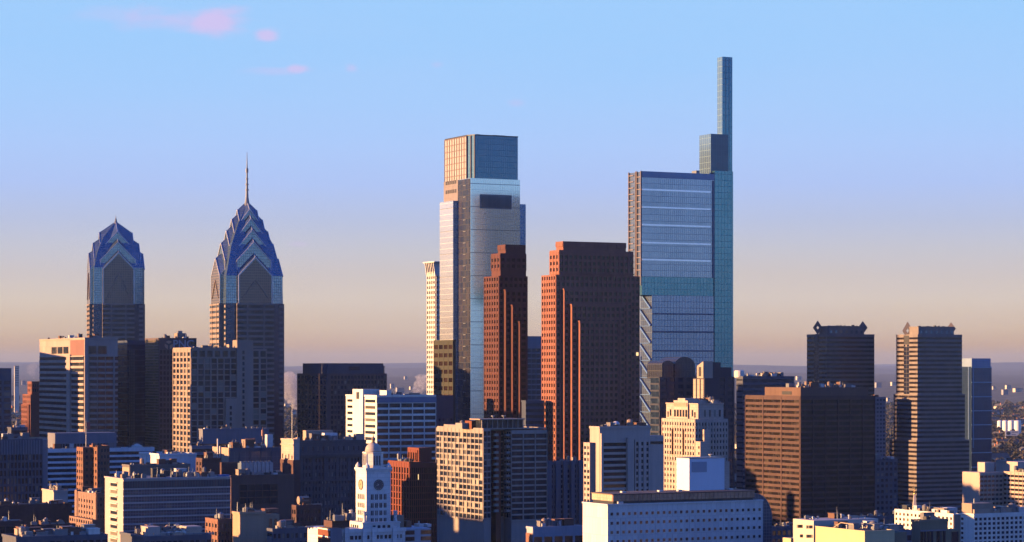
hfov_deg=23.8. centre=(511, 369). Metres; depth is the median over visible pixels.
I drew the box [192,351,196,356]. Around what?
attic window
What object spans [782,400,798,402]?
window
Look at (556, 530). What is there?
block
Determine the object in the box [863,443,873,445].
window
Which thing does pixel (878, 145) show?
sky
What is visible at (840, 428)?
window
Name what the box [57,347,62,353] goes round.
square window
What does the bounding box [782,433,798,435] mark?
window
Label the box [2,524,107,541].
flat roof block
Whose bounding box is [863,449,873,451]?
window
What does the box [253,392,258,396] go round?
window
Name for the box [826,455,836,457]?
window
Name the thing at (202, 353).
attic window
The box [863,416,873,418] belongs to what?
window
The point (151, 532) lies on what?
flat roof block
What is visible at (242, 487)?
window
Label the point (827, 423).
window
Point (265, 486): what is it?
window
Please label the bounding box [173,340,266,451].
gridded office block
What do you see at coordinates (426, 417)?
window
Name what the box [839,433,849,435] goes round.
window
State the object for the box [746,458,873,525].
windows
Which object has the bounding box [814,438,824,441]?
window
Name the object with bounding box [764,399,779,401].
window
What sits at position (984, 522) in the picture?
white apartment block
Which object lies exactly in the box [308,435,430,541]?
clock tower
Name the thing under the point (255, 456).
window
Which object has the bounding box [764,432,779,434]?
window
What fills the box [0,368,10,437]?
striped office tower
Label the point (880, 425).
slab block
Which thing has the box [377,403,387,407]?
window
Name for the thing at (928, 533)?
tall window
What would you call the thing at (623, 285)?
windows
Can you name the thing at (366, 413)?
slot window
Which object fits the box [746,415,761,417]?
window
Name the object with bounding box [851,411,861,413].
window
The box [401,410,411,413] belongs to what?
window
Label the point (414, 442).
window
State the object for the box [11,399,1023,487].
woodland
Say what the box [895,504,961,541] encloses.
white apartment block
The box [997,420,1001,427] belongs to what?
storage tank
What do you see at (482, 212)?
glass skyscraper
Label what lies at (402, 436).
window
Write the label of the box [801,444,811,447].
window
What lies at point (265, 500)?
window
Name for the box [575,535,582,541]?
window
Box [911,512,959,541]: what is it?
olive building
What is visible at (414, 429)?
window
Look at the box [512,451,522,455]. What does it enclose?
window
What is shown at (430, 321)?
windows
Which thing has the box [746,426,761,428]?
window
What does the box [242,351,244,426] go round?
slot windows
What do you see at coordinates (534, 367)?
banded office block
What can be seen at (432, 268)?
ribbed tower
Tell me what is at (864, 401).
window
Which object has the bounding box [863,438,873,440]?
window
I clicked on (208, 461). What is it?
building
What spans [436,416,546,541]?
apartment tower
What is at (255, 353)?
attic window
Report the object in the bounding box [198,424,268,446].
annex
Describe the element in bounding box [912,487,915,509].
church spire
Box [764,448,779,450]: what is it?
window
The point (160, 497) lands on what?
striped slab
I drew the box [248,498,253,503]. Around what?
window
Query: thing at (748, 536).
windows
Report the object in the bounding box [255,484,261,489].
window
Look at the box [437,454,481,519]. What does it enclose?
windows
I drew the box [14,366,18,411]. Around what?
skyscraper
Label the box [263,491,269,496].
window
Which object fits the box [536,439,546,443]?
window
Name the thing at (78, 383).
beige office tower
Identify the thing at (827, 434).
window
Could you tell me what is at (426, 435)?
window
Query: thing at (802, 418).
window
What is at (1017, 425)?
storage tank
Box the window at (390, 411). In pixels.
[389,410,399,413]
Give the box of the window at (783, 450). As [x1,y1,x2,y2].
[782,449,798,452]
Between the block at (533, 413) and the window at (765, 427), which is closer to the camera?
the window at (765, 427)
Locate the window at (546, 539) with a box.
[544,536,551,541]
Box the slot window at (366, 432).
[365,431,374,433]
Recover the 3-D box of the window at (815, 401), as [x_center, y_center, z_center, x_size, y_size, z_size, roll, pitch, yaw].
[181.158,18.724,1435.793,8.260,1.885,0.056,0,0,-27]
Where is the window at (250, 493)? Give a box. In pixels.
[248,491,253,496]
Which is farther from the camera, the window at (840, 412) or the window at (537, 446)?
the window at (840, 412)
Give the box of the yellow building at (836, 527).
[783,512,906,541]
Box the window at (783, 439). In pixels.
[782,438,798,440]
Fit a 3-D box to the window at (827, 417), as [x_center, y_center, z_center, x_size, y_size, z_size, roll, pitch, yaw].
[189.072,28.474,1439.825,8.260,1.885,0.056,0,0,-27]
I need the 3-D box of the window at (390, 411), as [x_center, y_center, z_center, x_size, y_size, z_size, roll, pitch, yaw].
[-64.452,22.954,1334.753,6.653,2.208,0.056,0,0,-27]
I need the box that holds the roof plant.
[41,483,67,502]
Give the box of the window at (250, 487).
[248,485,253,490]
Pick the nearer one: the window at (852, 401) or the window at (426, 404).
the window at (426, 404)
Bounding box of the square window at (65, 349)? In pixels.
[63,347,67,353]
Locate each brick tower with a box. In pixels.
[21,381,39,436]
[77,422,109,493]
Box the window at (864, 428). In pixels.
[863,427,873,429]
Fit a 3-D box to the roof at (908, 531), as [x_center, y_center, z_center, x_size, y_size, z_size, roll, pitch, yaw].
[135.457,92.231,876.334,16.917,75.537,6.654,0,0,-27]
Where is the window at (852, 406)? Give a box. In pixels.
[851,405,861,407]
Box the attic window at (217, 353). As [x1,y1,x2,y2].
[215,351,219,356]
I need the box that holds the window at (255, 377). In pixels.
[253,375,258,379]
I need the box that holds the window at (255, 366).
[253,364,258,368]
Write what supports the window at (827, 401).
in the brown office block at (810, 449)
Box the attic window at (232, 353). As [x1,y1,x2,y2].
[230,351,235,356]
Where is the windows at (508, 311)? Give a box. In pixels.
[485,310,525,417]
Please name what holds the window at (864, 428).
in the brown office block at (810, 449)
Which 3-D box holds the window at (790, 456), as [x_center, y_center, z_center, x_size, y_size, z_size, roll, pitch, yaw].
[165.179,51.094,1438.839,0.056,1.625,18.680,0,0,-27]
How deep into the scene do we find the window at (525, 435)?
1272.07 m
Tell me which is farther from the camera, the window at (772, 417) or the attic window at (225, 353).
the attic window at (225, 353)
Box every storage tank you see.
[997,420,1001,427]
[1002,420,1007,430]
[1008,420,1013,430]
[1014,420,1020,433]
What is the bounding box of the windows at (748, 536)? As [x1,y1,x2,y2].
[720,535,760,538]
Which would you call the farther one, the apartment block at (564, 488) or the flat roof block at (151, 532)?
the apartment block at (564, 488)
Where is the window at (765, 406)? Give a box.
[764,405,779,407]
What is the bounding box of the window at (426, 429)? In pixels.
[425,428,434,431]
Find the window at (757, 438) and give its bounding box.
[746,436,761,439]
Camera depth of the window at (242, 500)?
1102.76 m
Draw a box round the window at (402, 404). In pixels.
[401,403,411,406]
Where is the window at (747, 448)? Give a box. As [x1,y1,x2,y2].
[746,447,761,450]
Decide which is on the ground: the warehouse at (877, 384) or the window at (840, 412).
the warehouse at (877, 384)
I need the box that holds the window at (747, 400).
[746,399,761,401]
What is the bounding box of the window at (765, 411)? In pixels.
[764,410,779,412]
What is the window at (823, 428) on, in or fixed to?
in the brown office block at (810, 449)
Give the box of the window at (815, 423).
[814,422,824,424]
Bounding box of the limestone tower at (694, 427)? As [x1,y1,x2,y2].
[662,395,729,489]
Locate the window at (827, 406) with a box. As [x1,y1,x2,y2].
[826,405,836,408]
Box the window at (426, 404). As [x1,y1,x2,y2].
[425,403,434,406]
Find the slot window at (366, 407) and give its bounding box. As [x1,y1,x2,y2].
[365,406,374,408]
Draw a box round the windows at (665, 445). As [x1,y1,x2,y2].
[665,445,726,487]
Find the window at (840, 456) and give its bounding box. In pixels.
[839,454,849,457]
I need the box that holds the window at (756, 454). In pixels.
[746,452,761,455]
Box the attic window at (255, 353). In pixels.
[253,351,258,356]
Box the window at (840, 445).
[839,444,849,446]
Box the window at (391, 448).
[389,447,399,451]
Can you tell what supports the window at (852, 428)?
in the brown office block at (810, 449)
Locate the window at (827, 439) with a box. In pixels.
[826,438,836,441]
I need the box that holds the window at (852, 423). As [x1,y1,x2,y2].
[851,422,861,424]
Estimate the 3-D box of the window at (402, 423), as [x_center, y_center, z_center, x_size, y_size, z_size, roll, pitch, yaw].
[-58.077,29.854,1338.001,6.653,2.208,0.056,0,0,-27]
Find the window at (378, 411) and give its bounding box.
[377,410,387,413]
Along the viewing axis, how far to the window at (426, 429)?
1344.39 m
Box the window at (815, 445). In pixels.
[814,444,824,446]
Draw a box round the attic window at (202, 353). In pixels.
[200,351,204,356]
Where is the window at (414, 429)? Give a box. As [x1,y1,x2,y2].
[413,428,423,431]
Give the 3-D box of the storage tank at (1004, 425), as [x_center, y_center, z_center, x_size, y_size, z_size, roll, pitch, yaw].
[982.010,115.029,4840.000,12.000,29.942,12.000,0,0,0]
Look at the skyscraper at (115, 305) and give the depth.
2023.14 m
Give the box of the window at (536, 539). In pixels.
[534,537,541,541]
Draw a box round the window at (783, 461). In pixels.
[782,460,798,463]
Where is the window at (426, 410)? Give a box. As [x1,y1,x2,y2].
[425,409,434,412]
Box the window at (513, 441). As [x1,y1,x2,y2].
[512,440,522,443]
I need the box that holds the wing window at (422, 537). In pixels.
[421,536,430,539]
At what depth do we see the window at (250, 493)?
1104.25 m
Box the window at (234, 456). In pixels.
[230,452,238,461]
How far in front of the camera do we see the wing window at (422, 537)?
902.14 m
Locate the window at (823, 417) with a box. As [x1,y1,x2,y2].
[814,416,824,419]
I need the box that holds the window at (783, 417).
[782,416,798,418]
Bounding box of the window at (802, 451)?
[801,450,811,452]
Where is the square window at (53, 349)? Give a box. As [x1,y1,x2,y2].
[51,347,56,353]
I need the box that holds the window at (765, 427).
[764,426,779,429]
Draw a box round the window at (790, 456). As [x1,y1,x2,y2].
[782,454,798,457]
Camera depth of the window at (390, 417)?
1334.74 m
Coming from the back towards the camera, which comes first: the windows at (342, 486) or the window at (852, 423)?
the window at (852, 423)
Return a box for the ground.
[0,362,1023,488]
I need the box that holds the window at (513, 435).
[512,434,522,437]
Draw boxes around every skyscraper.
[86,217,144,340]
[210,162,283,446]
[440,134,525,422]
[484,244,527,417]
[541,241,639,460]
[628,57,732,434]
[807,321,873,394]
[890,322,968,512]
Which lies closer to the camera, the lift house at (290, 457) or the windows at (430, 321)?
the lift house at (290, 457)
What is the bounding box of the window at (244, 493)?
[240,491,246,496]
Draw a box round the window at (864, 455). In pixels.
[863,454,873,456]
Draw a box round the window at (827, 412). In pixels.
[826,411,836,413]
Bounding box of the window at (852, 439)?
[851,438,861,440]
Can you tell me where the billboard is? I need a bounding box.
[1005,431,1018,437]
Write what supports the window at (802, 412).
in the brown office block at (810, 449)
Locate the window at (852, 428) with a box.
[851,427,861,429]
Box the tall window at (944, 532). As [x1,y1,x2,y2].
[943,531,945,541]
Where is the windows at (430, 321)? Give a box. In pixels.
[430,321,439,393]
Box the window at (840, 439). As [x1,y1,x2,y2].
[839,438,849,440]
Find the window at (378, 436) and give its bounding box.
[377,435,387,438]
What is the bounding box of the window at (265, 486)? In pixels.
[263,484,269,489]
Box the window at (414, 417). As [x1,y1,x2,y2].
[413,416,423,419]
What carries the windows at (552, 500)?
in the apartment block at (564, 488)
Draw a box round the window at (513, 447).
[512,446,522,449]
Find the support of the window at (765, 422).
in the brown office block at (810, 449)
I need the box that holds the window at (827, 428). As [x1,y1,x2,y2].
[826,427,836,430]
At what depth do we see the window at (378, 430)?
1331.49 m
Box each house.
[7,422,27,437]
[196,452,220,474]
[280,427,299,504]
[992,453,1009,459]
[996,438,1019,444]
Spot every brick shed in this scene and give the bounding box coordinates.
[205,509,232,541]
[267,519,312,541]
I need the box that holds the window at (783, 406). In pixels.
[782,405,798,407]
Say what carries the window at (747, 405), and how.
in the brown office block at (810, 449)
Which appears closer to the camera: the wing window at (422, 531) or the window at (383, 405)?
the wing window at (422, 531)
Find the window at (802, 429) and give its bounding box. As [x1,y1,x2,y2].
[801,428,811,430]
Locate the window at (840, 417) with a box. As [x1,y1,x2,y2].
[839,416,849,418]
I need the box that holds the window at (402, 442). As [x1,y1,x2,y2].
[401,441,411,444]
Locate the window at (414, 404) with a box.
[413,403,423,406]
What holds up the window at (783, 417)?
in the brown office block at (810, 449)
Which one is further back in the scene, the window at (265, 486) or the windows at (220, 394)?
the windows at (220, 394)
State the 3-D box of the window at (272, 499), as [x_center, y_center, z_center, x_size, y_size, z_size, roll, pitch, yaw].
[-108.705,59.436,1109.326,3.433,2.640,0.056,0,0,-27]
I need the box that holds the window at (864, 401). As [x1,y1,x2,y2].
[863,400,873,402]
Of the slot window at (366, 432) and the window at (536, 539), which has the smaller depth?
the window at (536, 539)
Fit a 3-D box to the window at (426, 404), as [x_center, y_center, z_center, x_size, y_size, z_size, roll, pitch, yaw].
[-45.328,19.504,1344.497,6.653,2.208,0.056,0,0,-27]
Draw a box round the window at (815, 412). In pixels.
[814,411,824,413]
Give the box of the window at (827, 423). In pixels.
[826,422,836,424]
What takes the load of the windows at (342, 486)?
in the cornice block at (329, 460)
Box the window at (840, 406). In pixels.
[839,405,849,408]
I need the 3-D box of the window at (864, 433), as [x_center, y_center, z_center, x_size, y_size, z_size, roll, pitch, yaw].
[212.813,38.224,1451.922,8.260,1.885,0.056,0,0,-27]
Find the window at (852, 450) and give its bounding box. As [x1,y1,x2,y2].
[851,449,861,451]
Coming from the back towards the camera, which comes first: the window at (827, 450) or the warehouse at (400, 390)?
the warehouse at (400, 390)
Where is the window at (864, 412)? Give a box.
[863,411,873,413]
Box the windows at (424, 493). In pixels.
[394,493,435,541]
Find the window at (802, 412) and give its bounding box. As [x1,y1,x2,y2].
[801,411,811,413]
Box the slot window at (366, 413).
[365,412,374,414]
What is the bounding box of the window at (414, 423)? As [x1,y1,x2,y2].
[413,422,423,425]
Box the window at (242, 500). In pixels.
[240,498,246,503]
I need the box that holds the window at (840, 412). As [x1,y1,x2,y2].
[839,411,849,413]
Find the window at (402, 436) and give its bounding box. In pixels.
[401,435,411,438]
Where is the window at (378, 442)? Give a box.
[377,441,387,444]
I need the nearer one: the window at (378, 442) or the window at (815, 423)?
the window at (378, 442)
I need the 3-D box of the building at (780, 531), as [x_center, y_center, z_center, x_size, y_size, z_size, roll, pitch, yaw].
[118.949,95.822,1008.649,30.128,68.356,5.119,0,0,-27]
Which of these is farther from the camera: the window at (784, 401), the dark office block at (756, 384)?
the dark office block at (756, 384)
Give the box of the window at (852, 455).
[851,454,861,457]
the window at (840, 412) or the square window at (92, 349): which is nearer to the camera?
the window at (840, 412)
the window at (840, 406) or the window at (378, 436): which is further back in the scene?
the window at (840, 406)
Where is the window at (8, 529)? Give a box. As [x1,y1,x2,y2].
[6,527,13,533]
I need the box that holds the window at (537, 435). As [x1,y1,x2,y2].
[536,434,546,437]
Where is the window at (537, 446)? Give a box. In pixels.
[536,445,546,448]
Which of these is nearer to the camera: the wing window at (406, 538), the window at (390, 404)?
the wing window at (406, 538)
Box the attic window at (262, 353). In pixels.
[260,351,265,356]
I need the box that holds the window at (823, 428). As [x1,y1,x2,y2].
[814,427,824,430]
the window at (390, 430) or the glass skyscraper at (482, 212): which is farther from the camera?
the glass skyscraper at (482, 212)
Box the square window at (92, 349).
[89,346,95,353]
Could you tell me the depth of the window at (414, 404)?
1341.27 m
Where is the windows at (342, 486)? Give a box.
[302,486,355,525]
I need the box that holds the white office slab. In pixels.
[345,389,435,466]
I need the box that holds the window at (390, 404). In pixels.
[389,403,399,406]
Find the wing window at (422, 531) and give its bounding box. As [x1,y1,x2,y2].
[421,530,430,533]
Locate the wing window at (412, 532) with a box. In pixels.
[405,530,414,534]
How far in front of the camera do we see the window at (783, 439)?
1440.38 m
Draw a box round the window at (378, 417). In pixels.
[377,416,387,419]
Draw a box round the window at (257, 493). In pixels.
[255,491,261,496]
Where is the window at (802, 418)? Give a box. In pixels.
[801,417,811,419]
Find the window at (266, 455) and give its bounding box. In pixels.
[262,451,270,461]
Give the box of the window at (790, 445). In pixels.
[782,444,798,446]
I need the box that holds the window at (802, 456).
[801,455,811,458]
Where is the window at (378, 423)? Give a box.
[377,422,387,425]
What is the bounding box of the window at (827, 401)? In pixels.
[826,400,836,402]
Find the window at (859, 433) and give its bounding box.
[851,432,861,435]
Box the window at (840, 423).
[839,422,849,424]
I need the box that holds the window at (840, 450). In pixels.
[839,449,849,451]
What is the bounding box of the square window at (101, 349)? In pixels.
[98,346,106,353]
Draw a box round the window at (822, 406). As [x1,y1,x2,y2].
[814,405,824,408]
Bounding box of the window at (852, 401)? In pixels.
[851,400,861,402]
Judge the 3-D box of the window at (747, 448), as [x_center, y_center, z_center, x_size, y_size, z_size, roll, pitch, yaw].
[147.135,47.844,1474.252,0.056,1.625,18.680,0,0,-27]
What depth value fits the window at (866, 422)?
1452.04 m
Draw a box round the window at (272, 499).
[270,497,276,502]
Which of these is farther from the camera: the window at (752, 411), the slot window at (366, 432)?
the window at (752, 411)
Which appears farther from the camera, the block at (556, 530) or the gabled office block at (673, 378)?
the gabled office block at (673, 378)
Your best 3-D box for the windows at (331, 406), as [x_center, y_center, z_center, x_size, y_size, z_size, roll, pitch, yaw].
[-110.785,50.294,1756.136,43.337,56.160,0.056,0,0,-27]
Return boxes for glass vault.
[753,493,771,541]
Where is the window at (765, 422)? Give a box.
[764,421,779,423]
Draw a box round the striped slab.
[104,467,230,541]
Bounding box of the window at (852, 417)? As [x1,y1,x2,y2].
[851,416,861,418]
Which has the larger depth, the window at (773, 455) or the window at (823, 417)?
the window at (773, 455)
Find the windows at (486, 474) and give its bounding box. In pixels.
[484,454,510,517]
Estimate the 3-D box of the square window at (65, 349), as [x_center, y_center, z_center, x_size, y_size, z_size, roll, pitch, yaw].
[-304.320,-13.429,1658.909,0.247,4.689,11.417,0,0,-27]
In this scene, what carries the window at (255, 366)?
in the gridded office block at (216, 387)
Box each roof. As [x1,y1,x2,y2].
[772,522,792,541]
[858,510,894,523]
[878,522,911,541]
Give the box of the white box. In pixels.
[139,449,196,471]
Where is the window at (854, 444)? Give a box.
[851,443,861,446]
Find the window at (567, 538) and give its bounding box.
[565,536,572,541]
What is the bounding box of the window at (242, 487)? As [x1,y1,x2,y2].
[240,485,246,490]
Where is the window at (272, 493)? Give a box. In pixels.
[270,491,276,496]
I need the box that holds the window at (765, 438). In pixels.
[764,437,779,440]
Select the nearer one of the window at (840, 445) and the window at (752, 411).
the window at (840, 445)
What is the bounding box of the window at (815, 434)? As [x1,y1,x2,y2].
[814,433,824,435]
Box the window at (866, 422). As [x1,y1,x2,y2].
[863,421,873,424]
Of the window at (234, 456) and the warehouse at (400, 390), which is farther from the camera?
the warehouse at (400, 390)
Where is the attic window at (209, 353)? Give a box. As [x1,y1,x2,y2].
[207,351,212,356]
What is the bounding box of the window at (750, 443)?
[746,442,761,444]
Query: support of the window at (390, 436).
in the white office slab
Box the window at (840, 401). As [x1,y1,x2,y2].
[839,400,849,402]
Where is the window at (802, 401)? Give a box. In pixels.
[801,400,811,402]
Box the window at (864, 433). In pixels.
[863,432,873,435]
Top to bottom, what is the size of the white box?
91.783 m
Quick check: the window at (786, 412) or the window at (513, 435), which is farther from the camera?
the window at (786, 412)
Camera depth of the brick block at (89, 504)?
1039.23 m
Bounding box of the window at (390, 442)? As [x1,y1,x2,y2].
[389,441,399,444]
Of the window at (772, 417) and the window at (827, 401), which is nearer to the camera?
the window at (827, 401)
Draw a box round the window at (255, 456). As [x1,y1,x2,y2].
[251,451,260,461]
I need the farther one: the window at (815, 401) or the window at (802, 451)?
the window at (815, 401)
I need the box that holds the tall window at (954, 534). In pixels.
[952,532,957,541]
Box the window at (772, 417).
[764,416,779,418]
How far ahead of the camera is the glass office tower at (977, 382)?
2304.96 m
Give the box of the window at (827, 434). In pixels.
[826,433,836,435]
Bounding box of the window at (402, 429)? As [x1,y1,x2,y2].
[401,428,411,431]
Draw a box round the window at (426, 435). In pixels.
[425,434,434,437]
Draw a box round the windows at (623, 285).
[542,284,637,460]
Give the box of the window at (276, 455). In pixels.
[272,451,280,460]
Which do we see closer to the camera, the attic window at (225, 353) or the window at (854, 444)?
the window at (854, 444)
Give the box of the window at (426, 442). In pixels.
[425,441,434,444]
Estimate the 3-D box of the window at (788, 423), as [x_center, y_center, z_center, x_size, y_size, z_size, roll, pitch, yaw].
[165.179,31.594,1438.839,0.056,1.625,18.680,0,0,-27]
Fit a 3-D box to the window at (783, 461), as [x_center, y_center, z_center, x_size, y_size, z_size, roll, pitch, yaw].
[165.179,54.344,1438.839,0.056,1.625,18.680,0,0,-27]
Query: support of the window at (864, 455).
in the brown office block at (810, 449)
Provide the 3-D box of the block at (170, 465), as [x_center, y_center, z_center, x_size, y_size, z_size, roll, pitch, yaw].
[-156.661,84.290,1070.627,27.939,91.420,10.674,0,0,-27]
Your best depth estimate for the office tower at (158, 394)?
1653.96 m
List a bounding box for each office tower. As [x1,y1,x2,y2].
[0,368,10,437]
[39,333,117,445]
[118,340,144,446]
[145,331,196,451]
[962,358,991,470]
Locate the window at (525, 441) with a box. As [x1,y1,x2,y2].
[524,440,534,443]
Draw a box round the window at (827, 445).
[826,444,836,446]
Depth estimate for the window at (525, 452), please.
1272.07 m
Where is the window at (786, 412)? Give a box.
[782,411,798,413]
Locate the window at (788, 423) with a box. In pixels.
[782,422,798,424]
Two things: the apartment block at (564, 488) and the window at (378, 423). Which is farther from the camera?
the apartment block at (564, 488)
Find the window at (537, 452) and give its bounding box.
[536,451,546,454]
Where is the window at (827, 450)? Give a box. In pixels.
[826,449,836,452]
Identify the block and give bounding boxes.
[0,433,47,502]
[0,496,71,523]
[0,516,23,541]
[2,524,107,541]
[24,517,75,528]
[48,432,153,515]
[69,486,104,532]
[119,523,214,541]
[122,458,189,475]
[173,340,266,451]
[212,428,280,470]
[220,461,293,520]
[232,502,278,541]
[292,496,321,526]
[294,430,365,525]
[297,363,386,439]
[317,512,356,541]
[388,447,436,541]
[434,340,455,423]
[436,395,452,426]
[521,400,543,429]
[526,518,582,541]
[528,336,540,399]
[547,456,582,524]
[582,454,762,541]
[583,419,663,501]
[647,357,734,488]
[734,370,794,488]
[745,380,874,525]
[875,393,885,458]
[875,454,897,514]
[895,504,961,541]
[960,499,1023,541]
[962,461,1023,507]
[995,458,1023,471]
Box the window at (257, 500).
[255,498,261,503]
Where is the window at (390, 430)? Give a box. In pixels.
[389,429,399,432]
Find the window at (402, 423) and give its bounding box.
[401,422,411,425]
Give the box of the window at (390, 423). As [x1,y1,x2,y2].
[389,422,399,425]
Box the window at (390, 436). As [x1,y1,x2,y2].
[389,435,399,438]
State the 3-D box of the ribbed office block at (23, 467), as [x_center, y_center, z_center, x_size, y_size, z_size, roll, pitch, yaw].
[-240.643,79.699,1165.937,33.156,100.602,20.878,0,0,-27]
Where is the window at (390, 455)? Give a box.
[389,454,396,457]
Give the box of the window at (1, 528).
[0,527,3,540]
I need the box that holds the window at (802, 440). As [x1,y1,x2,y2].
[801,439,811,441]
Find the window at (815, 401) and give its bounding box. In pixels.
[814,400,824,402]
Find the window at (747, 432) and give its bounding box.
[746,431,761,433]
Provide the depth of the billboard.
4300.15 m
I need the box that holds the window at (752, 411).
[746,410,761,412]
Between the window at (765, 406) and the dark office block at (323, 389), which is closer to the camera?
the window at (765, 406)
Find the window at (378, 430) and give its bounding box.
[377,429,387,432]
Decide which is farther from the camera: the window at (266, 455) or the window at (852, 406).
the window at (852, 406)
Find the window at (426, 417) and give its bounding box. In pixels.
[425,416,434,419]
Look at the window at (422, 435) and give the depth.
1341.27 m
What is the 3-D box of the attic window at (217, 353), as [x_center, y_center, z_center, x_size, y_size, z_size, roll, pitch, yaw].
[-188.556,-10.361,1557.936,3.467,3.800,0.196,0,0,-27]
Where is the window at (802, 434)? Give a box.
[801,433,811,435]
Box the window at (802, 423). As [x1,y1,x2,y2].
[801,422,811,424]
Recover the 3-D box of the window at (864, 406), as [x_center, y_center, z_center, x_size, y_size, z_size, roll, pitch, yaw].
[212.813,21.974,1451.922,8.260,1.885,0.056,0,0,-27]
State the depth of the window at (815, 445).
1435.82 m
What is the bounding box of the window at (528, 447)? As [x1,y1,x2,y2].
[524,445,534,449]
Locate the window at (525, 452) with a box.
[524,451,534,454]
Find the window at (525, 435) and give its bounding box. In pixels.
[524,434,534,437]
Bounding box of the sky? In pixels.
[0,0,1023,365]
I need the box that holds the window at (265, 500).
[263,497,269,502]
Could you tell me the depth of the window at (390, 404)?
1334.74 m
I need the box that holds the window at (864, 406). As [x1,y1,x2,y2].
[863,405,873,407]
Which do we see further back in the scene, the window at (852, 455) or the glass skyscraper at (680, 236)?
the glass skyscraper at (680, 236)
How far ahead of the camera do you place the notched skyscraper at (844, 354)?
2140.19 m
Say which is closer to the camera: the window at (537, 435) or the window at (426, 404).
the window at (537, 435)
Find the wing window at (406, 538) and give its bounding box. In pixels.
[405,537,414,540]
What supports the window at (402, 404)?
in the white office slab
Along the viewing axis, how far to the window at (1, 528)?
902.47 m
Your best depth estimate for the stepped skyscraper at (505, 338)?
1561.01 m
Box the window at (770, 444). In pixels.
[764,443,779,445]
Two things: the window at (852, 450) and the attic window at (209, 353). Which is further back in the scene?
the attic window at (209, 353)
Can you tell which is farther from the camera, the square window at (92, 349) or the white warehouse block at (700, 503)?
the square window at (92, 349)
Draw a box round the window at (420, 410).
[413,409,423,413]
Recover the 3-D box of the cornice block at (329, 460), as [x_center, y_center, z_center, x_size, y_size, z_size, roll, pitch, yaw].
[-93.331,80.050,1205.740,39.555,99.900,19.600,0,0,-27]
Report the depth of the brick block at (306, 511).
962.59 m
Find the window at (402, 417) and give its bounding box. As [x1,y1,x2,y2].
[401,416,411,419]
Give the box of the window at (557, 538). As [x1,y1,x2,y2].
[555,536,561,541]
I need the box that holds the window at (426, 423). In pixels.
[425,422,434,425]
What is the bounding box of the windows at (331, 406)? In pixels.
[331,406,345,438]
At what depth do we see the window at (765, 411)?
1457.72 m
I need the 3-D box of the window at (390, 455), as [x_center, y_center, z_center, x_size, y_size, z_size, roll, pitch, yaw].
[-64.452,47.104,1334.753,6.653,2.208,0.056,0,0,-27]
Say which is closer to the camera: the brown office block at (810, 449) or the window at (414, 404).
the window at (414, 404)
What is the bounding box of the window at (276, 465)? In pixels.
[273,462,279,470]
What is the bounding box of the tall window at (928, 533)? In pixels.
[927,531,929,541]
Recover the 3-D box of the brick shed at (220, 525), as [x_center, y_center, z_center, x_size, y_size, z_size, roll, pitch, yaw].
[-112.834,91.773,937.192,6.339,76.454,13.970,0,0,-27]
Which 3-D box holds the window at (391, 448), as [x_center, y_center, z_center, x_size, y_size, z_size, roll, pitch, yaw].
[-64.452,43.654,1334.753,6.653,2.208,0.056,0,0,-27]
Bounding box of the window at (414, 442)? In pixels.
[413,441,423,444]
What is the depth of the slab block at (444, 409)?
1563.10 m
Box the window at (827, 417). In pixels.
[826,416,836,419]
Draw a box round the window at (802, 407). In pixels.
[801,406,811,408]
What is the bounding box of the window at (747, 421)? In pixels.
[746,420,761,423]
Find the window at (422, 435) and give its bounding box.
[413,434,423,438]
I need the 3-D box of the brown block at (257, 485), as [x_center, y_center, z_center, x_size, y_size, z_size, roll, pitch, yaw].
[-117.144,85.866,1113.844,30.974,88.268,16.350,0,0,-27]
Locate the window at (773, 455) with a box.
[764,453,779,456]
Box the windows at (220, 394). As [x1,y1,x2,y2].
[174,392,265,451]
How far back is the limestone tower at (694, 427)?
1087.54 m
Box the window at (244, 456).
[240,452,249,461]
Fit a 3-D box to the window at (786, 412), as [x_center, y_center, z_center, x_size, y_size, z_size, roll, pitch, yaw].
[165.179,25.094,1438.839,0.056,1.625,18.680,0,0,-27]
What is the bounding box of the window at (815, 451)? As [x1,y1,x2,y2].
[814,449,824,452]
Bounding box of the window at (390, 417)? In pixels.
[389,416,399,419]
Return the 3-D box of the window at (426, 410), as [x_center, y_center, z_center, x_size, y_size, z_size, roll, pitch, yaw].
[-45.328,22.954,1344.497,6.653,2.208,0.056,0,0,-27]
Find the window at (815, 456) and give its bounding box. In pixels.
[814,455,824,457]
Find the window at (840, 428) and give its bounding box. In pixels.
[839,427,849,429]
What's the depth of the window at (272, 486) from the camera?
1109.24 m
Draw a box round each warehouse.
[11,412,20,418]
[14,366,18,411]
[396,388,403,392]
[875,382,881,387]
[1001,389,1007,394]
[1013,388,1022,391]
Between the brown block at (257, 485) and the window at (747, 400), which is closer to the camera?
the brown block at (257, 485)
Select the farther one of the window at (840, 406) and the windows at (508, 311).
the windows at (508, 311)
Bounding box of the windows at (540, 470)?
[512,457,546,519]
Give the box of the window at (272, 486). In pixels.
[270,484,276,489]
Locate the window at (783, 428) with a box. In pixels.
[782,427,798,429]
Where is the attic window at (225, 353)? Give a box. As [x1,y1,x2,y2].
[223,351,227,356]
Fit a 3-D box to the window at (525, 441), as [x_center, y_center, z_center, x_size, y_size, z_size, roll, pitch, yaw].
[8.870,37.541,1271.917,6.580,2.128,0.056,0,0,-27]
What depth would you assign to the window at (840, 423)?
1443.90 m
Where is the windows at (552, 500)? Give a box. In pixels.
[552,500,575,522]
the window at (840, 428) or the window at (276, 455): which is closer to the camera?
the window at (276, 455)
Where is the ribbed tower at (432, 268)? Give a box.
[423,261,439,394]
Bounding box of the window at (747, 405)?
[746,404,761,406]
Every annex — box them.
[189,441,214,457]
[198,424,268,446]

